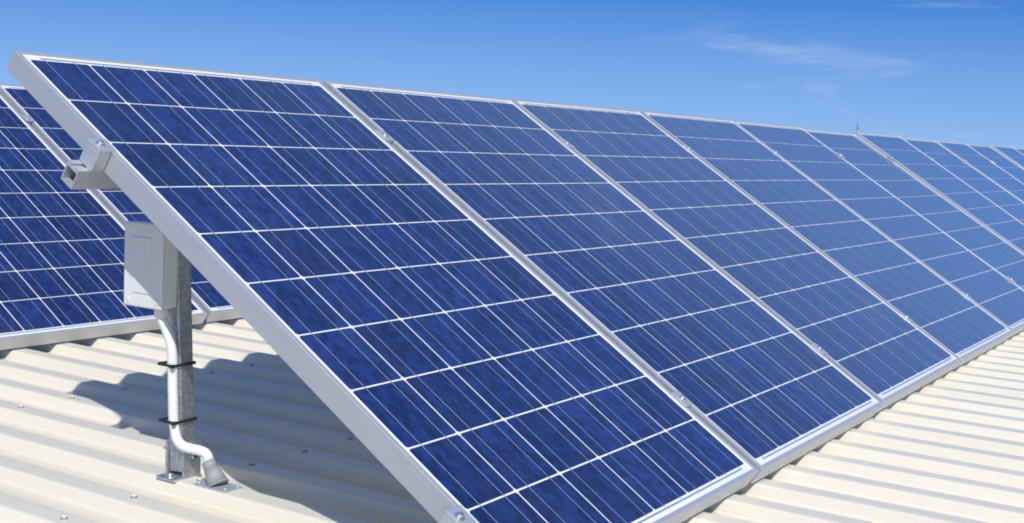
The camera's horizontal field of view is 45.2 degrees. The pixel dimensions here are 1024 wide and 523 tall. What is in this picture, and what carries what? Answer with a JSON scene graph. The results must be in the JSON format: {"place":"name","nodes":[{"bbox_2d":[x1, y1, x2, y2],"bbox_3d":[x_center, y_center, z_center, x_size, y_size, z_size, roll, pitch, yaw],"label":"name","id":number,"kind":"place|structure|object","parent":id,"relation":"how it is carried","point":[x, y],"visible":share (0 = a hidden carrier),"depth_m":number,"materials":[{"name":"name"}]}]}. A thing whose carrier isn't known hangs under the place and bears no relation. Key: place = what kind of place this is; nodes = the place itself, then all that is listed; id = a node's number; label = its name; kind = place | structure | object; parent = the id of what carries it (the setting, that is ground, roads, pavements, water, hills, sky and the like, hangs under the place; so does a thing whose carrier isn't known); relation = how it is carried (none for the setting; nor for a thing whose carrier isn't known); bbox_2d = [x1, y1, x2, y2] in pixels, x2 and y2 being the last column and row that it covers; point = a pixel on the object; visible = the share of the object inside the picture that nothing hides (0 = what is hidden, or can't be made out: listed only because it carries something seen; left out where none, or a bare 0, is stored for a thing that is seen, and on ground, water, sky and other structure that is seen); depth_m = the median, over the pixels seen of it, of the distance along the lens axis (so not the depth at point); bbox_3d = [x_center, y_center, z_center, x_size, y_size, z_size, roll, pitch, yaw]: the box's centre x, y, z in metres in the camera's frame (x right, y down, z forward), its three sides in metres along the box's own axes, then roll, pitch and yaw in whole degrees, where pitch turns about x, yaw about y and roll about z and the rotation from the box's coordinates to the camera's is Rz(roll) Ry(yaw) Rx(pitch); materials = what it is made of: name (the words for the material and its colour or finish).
{"place":"outdoors","nodes":[
{"label":"outdoors","id":0,"kind":"place"},
{"bbox_2d":[0,318,1023,522],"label":"roof sheet","id":1,"kind":"object","parent":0,"point":[948,447],"depth_m":3.16,"materials":[{"name":"beige paint"}]},
{"bbox_2d":[0,84,242,349],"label":"solar panel","id":2,"kind":"object","parent":1,"relation":"on","point":[62,246],"visible":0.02,"depth_m":4.81,"materials":[{"name":"glass"}]},
{"bbox_2d":[18,363,352,519],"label":"roof screws","id":3,"kind":"object","parent":1,"relation":"on","point":[133,496],"visible":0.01,"depth_m":2.90,"materials":[{"name":"beige paint"}]},
{"bbox_2d":[194,458,242,492],"bbox_3d":[-0.647,0.473,2.709,0.096,0.071,0.054,6,7,32],"label":"pipe flashing","id":4,"kind":"object","parent":1,"relation":"on","point":[217,479],"visible":1,"depth_m":2.70,"materials":[{"name":"metal"}]},
{"bbox_2d":[156,318,212,461],"bbox_3d":[-0.726,0.288,2.728,0.152,0.331,0.035,4,6,16],"label":"flex conduit","id":5,"kind":"object","parent":4,"relation":"on","point":[184,446],"visible":1,"depth_m":2.73,"materials":[{"name":"white plastic"}]},
{"bbox_2d":[157,361,196,425],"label":"cable ties","id":6,"kind":"object","parent":5,"relation":"attached to","point":[171,366],"visible":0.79,"depth_m":2.74,"materials":[{"name":"black plastic"}]},
{"bbox_2d":[7,50,1023,522],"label":"solar panels","id":7,"kind":"object","parent":1,"relation":"on","point":[457,308],"visible":1,"depth_m":3.14,"materials":[{"name":"glass"}]},
{"bbox_2d":[124,221,177,317],"bbox_3d":[-0.806,0.017,2.738,0.134,0.209,0.054,6,7,32],"label":"isolator box","id":8,"kind":"object","parent":7,"relation":"attached to","point":[150,264],"visible":0.89,"depth_m":2.71,"materials":[{"name":"white plastic"}]},
{"bbox_2d":[0,0,1023,147],"label":"sky","id":9,"kind":"structure","parent":0,"point":[944,70],"materials":[{"name":"blue"}]}
]}

